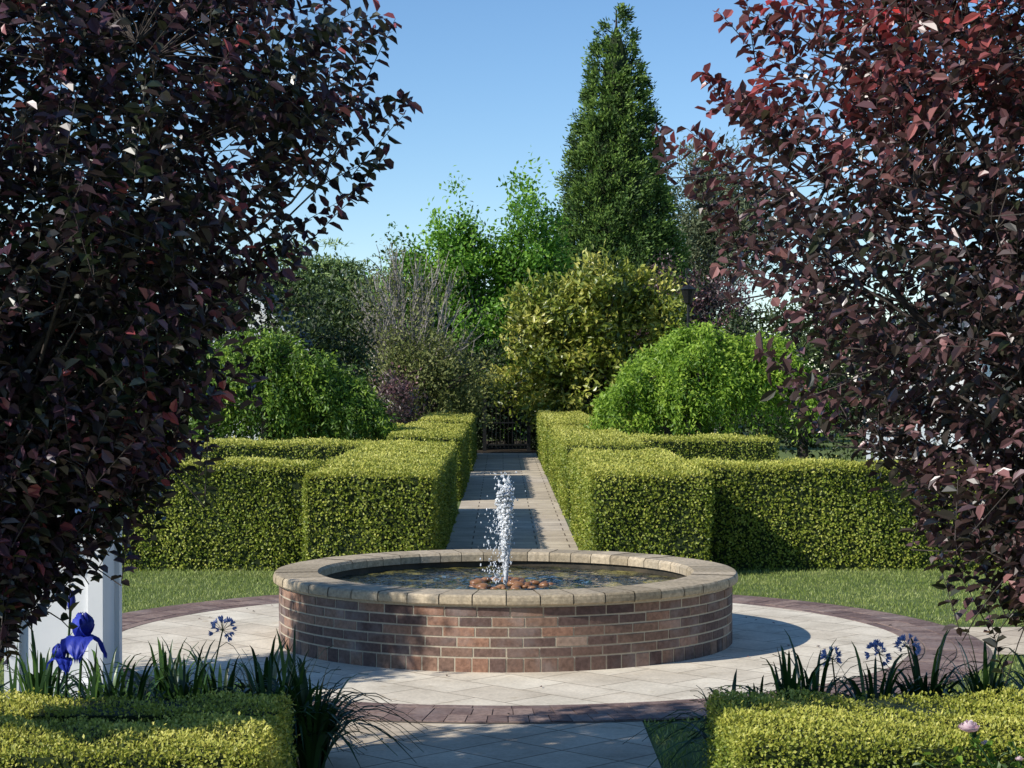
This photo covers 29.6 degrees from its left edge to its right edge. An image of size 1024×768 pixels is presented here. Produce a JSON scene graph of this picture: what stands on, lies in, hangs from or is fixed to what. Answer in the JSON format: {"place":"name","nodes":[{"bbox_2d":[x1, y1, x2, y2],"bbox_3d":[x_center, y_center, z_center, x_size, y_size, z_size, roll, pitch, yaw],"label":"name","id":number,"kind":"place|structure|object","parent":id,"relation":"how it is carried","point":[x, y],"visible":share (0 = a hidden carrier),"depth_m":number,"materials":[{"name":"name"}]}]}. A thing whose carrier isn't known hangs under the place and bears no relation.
{"place":"outdoors","nodes":[
{"label":"outdoors","id":0,"kind":"place"},
{"bbox_2d":[325,720,660,767],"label":"front path","id":1,"kind":"structure","parent":0,"point":[528,745],"depth_m":10.66,"materials":[{"name":"stone"}]},
{"bbox_2d":[477,441,536,452],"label":"garden bed soil","id":2,"kind":"structure","parent":0,"point":[506,449],"depth_m":53.59,"materials":[{"name":"brown soil"}]},
{"bbox_2d":[432,323,526,445],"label":"dark shrub","id":3,"kind":"object","parent":2,"relation":"on","point":[495,350],"visible":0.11,"depth_m":56.09,"materials":[{"name":"green plant"}]},
{"bbox_2d":[483,392,530,450],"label":"iron garden gate","id":4,"kind":"structure","parent":2,"relation":"on","point":[528,444],"depth_m":52.64,"materials":[{"name":"black metal"}]},
{"bbox_2d":[367,374,720,449],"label":"shaded laurel hedge","id":5,"kind":"object","parent":2,"relation":"on","point":[479,437],"visible":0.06,"depth_m":53.23,"materials":[{"name":"green plant"}]},
{"bbox_2d":[479,239,698,432],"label":"magnolia tree","id":6,"kind":"object","parent":2,"relation":"on","point":[570,347],"visible":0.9,"depth_m":51.30,"materials":[{"name":"green plant"}]},
{"bbox_2d":[629,248,768,348],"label":"purple leaf tree","id":7,"kind":"object","parent":2,"relation":"on","point":[717,295],"visible":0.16,"depth_m":57.73,"materials":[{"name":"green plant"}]},
{"bbox_2d":[0,385,1023,767],"bbox_3d":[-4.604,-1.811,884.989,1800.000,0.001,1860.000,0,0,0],"label":"ground","id":8,"kind":"structure","parent":0,"point":[740,573],"depth_m":18.30,"materials":[{"name":"green plant"}]},
{"bbox_2d":[4,509,127,697],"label":"white gate pier","id":9,"kind":"structure","parent":8,"relation":"on","point":[100,602],"depth_m":11.82,"materials":[{"name":"paint"}]},
{"bbox_2d":[121,298,268,439],"bbox_3d":[-5.669,0.043,34.950,3.511,3.775,3.431,0,0,-36],"label":"garden shrub","id":10,"kind":"object","parent":8,"relation":"on","point":[218,344],"visible":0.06,"depth_m":34.70,"materials":[{"name":"green plant"}]},
{"bbox_2d":[78,454,324,570],"bbox_3d":[-4.183,1.369,20.931,4.381,1.247,1.474,0,0,0],"label":"clipped hedge","id":11,"kind":"object","parent":8,"relation":"on","point":[249,517],"visible":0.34,"depth_m":20.34,"materials":[{"name":"green plant"}]},
{"bbox_2d":[184,292,282,439],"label":"weatherboard walls","id":12,"kind":"structure","parent":8,"relation":"on","point":[256,317],"depth_m":49.96,"materials":[{"name":"white paint"}]},
{"bbox_2d":[248,278,339,362],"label":"roof","id":13,"kind":"structure","parent":12,"relation":"on","point":[279,312],"depth_m":53.98,"materials":[{"name":"stone"}]},
{"bbox_2d":[215,265,308,350],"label":"barge boards","id":14,"kind":"object","parent":13,"relation":"attached to","point":[262,306],"depth_m":49.51,"materials":[{"name":"white paint"}]},
{"bbox_2d":[73,233,396,439],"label":"dark shrub tree","id":15,"kind":"object","parent":8,"relation":"on","point":[357,350],"visible":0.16,"depth_m":43.21,"materials":[{"name":"green plant"}]},
{"bbox_2d":[177,435,369,461],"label":"clipped hedge","id":16,"kind":"object","parent":8,"relation":"on","point":[324,449],"visible":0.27,"depth_m":27.64,"materials":[{"name":"green plant"}]},
{"bbox_2d":[188,324,403,441],"bbox_3d":[-3.938,0.456,33.534,3.943,2.991,3.110,0,0,-18],"label":"weeping maple tree","id":17,"kind":"object","parent":8,"relation":"on","point":[314,394],"visible":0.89,"depth_m":32.87,"materials":[{"name":"green plant"}]},
{"bbox_2d":[255,236,384,363],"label":"cedar tree","id":18,"kind":"object","parent":8,"relation":"on","point":[326,264],"visible":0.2,"depth_m":66.91,"materials":[{"name":"green plant"}]},
{"bbox_2d":[269,421,470,500],"bbox_3d":[-2.767,1.311,35.232,3.951,1.269,7.684,0,0,0],"label":"clipped hedge","id":19,"kind":"object","parent":8,"relation":"on","point":[458,433],"visible":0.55,"depth_m":32.86,"materials":[{"name":"green plant"}]},
{"bbox_2d":[300,437,459,560],"bbox_3d":[-1.473,1.380,24.295,1.522,1.195,9.550,0,0,0],"label":"clipped hedge","id":20,"kind":"object","parent":8,"relation":"on","point":[380,496],"visible":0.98,"depth_m":19.65,"materials":[{"name":"green plant"}]},
{"bbox_2d":[369,362,427,424],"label":"purple leaf shrub","id":21,"kind":"object","parent":8,"relation":"on","point":[404,409],"visible":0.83,"depth_m":39.26,"materials":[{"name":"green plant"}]},
{"bbox_2d":[329,235,510,416],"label":"twiggy shrub tree","id":22,"kind":"object","parent":8,"relation":"on","point":[393,314],"visible":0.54,"depth_m":48.56,"materials":[{"name":"grey plant"}]},
{"bbox_2d":[358,297,514,441],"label":"olive shrub","id":23,"kind":"object","parent":8,"relation":"on","point":[429,387],"visible":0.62,"depth_m":47.34,"materials":[{"name":"green plant"}]},
{"bbox_2d":[417,410,477,471],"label":"clipped hedge","id":24,"kind":"object","parent":8,"relation":"on","point":[469,419],"visible":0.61,"depth_m":42.42,"materials":[{"name":"green plant"}]},
{"bbox_2d":[362,152,578,440],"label":"birch tree","id":25,"kind":"object","parent":8,"relation":"on","point":[518,257],"visible":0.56,"depth_m":61.39,"materials":[{"name":"green plant"}]},
{"bbox_2d":[9,241,946,438],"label":"distant shrub mass","id":26,"kind":"object","parent":8,"relation":"on","point":[805,332],"visible":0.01,"depth_m":64.16,"materials":[{"name":"green plant"}]},
{"bbox_2d":[273,471,737,672],"bbox_3d":[-0.049,1.332,15.007,3.577,1.305,3.582,0,0,0],"label":"brick fountain","id":27,"kind":"object","parent":8,"relation":"on","point":[505,608],"visible":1,"depth_m":13.68,"materials":[{"name":"brick"}]},
{"bbox_2d":[122,595,988,722],"bbox_3d":[-0.049,1.973,15.009,7.270,0.019,7.270,0,0,0],"label":"brick paving ring","id":28,"kind":"object","parent":8,"relation":"on","point":[927,634],"visible":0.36,"depth_m":13.33,"materials":[{"name":"brown brick"}]},
{"bbox_2d":[534,410,679,476],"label":"clipped hedge","id":29,"kind":"object","parent":8,"relation":"on","point":[545,419],"visible":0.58,"depth_m":41.60,"materials":[{"name":"green plant"}]},
{"bbox_2d":[544,2,693,334],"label":"conifer tree","id":30,"kind":"object","parent":8,"relation":"on","point":[618,193],"visible":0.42,"depth_m":73.81,"materials":[{"name":"green plant"}]},
{"bbox_2d":[566,445,715,561],"bbox_3d":[1.399,1.389,22.617,1.402,1.186,6.183,0,0,0],"label":"clipped hedge","id":31,"kind":"object","parent":8,"relation":"on","point":[655,500],"visible":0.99,"depth_m":19.66,"materials":[{"name":"green plant"}]},
{"bbox_2d":[546,423,779,519],"bbox_3d":[2.394,1.333,32.255,3.494,1.222,9.671,0,0,0],"label":"clipped hedge","id":32,"kind":"object","parent":8,"relation":"on","point":[563,440],"visible":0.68,"depth_m":29.67,"materials":[{"name":"green plant"}]},
{"bbox_2d":[347,617,991,722],"bbox_3d":[-0.049,1.972,15.009,7.320,0.001,7.320,0,0,0],"label":"paving mortar bed","id":33,"kind":"object","parent":8,"relation":"on","point":[989,657],"visible":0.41,"depth_m":11.51,"materials":[{"name":"grey concrete"}]},
{"bbox_2d":[680,285,695,435],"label":"street lamp","id":34,"kind":"object","parent":8,"relation":"on","point":[688,291],"visible":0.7,"depth_m":44.93,"materials":[{"name":"black metal"}]},
{"bbox_2d":[584,315,845,449],"bbox_3d":[3.484,0.334,35.355,4.940,3.211,3.372,0,0,-22],"label":"weeping maple tree","id":35,"kind":"object","parent":8,"relation":"on","point":[704,375],"visible":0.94,"depth_m":34.53,"materials":[{"name":"green plant"}]},
{"bbox_2d":[669,128,790,318],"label":"eucalypt tree","id":36,"kind":"object","parent":8,"relation":"on","point":[702,243],"visible":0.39,"depth_m":94.29,"materials":[{"name":"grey plant"}]},
{"bbox_2d":[703,296,933,460],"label":"garden shrub","id":37,"kind":"object","parent":8,"relation":"on","point":[801,446],"visible":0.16,"depth_m":41.92,"materials":[{"name":"green plant"}]},
{"bbox_2d":[688,455,1019,570],"bbox_3d":[4.192,1.374,21.021,4.600,1.245,1.588,0,0,0],"label":"clipped hedge","id":38,"kind":"object","parent":8,"relation":"on","point":[807,513],"visible":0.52,"depth_m":20.37,"materials":[{"name":"green plant"}]},
{"bbox_2d":[866,424,1018,460],"bbox_3d":[8.887,1.235,32.083,6.050,1.150,0.060,0,0,0],"label":"white picket fence","id":39,"kind":"object","parent":8,"relation":"on","point":[868,456],"visible":0.03,"depth_m":32.04,"materials":[{"name":"paint"}]},
{"bbox_2d":[446,453,577,549],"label":"hedge lined path","id":40,"kind":"structure","parent":0,"point":[540,522],"depth_m":29.53,"materials":[{"name":"stone"}]},
{"bbox_2d":[0,0,1023,376],"label":"sky","id":41,"kind":"structure","parent":0,"point":[494,83],"materials":[{"name":"blue"}]},
{"bbox_2d":[122,603,909,705],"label":"round plaza paving","id":42,"kind":"structure","parent":0,"point":[763,635],"depth_m":13.54,"materials":[{"name":"stone"}]},
{"bbox_2d":[891,307,1022,459],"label":"weatherboard walls","id":43,"kind":"structure","parent":0,"point":[988,373],"depth_m":40.62,"materials":[{"name":"white paint"}]},
{"bbox_2d":[900,247,1021,337],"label":"roof","id":44,"kind":"structure","parent":43,"relation":"on","point":[965,322],"depth_m":43.42,"materials":[{"name":"stone"}]},
{"bbox_2d":[954,627,1023,654],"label":"side path","id":45,"kind":"structure","parent":0,"point":[1012,635],"depth_m":15.16,"materials":[{"name":"stone"}]},
{"label":"garden bed soil","id":46,"kind":"structure","parent":0,"visible":0},
{"bbox_2d":[8,590,106,700],"bbox_3d":[-2.346,1.525,9.735,0.629,0.965,0.264,0,0,10],"label":"blue iris","id":47,"kind":"object","parent":46,"relation":"on","point":[77,643],"visible":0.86,"depth_m":9.69,"materials":[{"name":"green plant"}]},
{"bbox_2d":[0,686,299,767],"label":"box hedge","id":48,"kind":"object","parent":46,"relation":"on","point":[254,731],"visible":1,"depth_m":8.52,"materials":[{"name":"green plant"}]},
{"bbox_2d":[0,627,309,764],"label":"agapanthus plant","id":49,"kind":"object","parent":46,"relation":"on","point":[166,683],"visible":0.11,"depth_m":10.05,"materials":[{"name":"green plant"}]},
{"bbox_2d":[0,0,422,669],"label":"purple plum tree","id":50,"kind":"object","parent":46,"relation":"on","point":[78,280],"visible":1,"depth_m":8.06,"materials":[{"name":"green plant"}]},
{"bbox_2d":[208,615,237,690],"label":"agapanthus flower","id":51,"kind":"object","parent":46,"relation":"on","point":[225,620],"visible":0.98,"depth_m":10.19,"materials":[{"name":"blue plant"}]},
{"bbox_2d":[202,628,426,767],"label":"agapanthus plant","id":52,"kind":"object","parent":46,"relation":"on","point":[318,725],"visible":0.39,"depth_m":9.87,"materials":[{"name":"green plant"}]},
{"label":"garden bed soil","id":53,"kind":"structure","parent":0,"visible":0},
{"bbox_2d":[623,669,791,767],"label":"agapanthus plant","id":54,"kind":"object","parent":53,"relation":"on","point":[703,735],"visible":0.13,"depth_m":9.86,"materials":[{"name":"green plant"}]},
{"bbox_2d":[820,646,841,692],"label":"agapanthus flower","id":55,"kind":"object","parent":53,"relation":"on","point":[825,654],"visible":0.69,"depth_m":10.27,"materials":[{"name":"blue plant"}]},
{"bbox_2d":[651,0,1023,683],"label":"purple plum tree","id":56,"kind":"object","parent":53,"relation":"on","point":[981,200],"visible":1,"depth_m":8.19,"materials":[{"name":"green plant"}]},
{"bbox_2d":[682,626,1023,753],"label":"agapanthus plant","id":57,"kind":"object","parent":53,"relation":"on","point":[871,687],"visible":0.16,"depth_m":10.10,"materials":[{"name":"green plant"}]},
{"bbox_2d":[701,684,1023,767],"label":"box hedge","id":58,"kind":"object","parent":53,"relation":"on","point":[753,729],"visible":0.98,"depth_m":8.51,"materials":[{"name":"green plant"}]},
{"bbox_2d":[865,639,891,684],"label":"agapanthus flower","id":59,"kind":"object","parent":53,"relation":"on","point":[875,644],"visible":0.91,"depth_m":10.31,"materials":[{"name":"blue plant"}]},
{"bbox_2d":[894,633,920,684],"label":"agapanthus flower","id":60,"kind":"object","parent":53,"relation":"on","point":[905,644],"visible":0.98,"depth_m":10.27,"materials":[{"name":"blue plant"}]},
{"bbox_2d":[912,720,1023,767],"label":"pink rose bush","id":61,"kind":"object","parent":53,"relation":"on","point":[971,727],"visible":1,"depth_m":7.90,"materials":[{"name":"green plant"}]},
{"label":"window frames","id":62,"kind":"object","parent":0,"visible":0},
{"bbox_2d":[1000,374,1015,390],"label":"windows","id":63,"kind":"structure","parent":62,"relation":"attached to","point":[1007,388],"depth_m":39.01,"materials":[{"name":"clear glass"}]}
]}

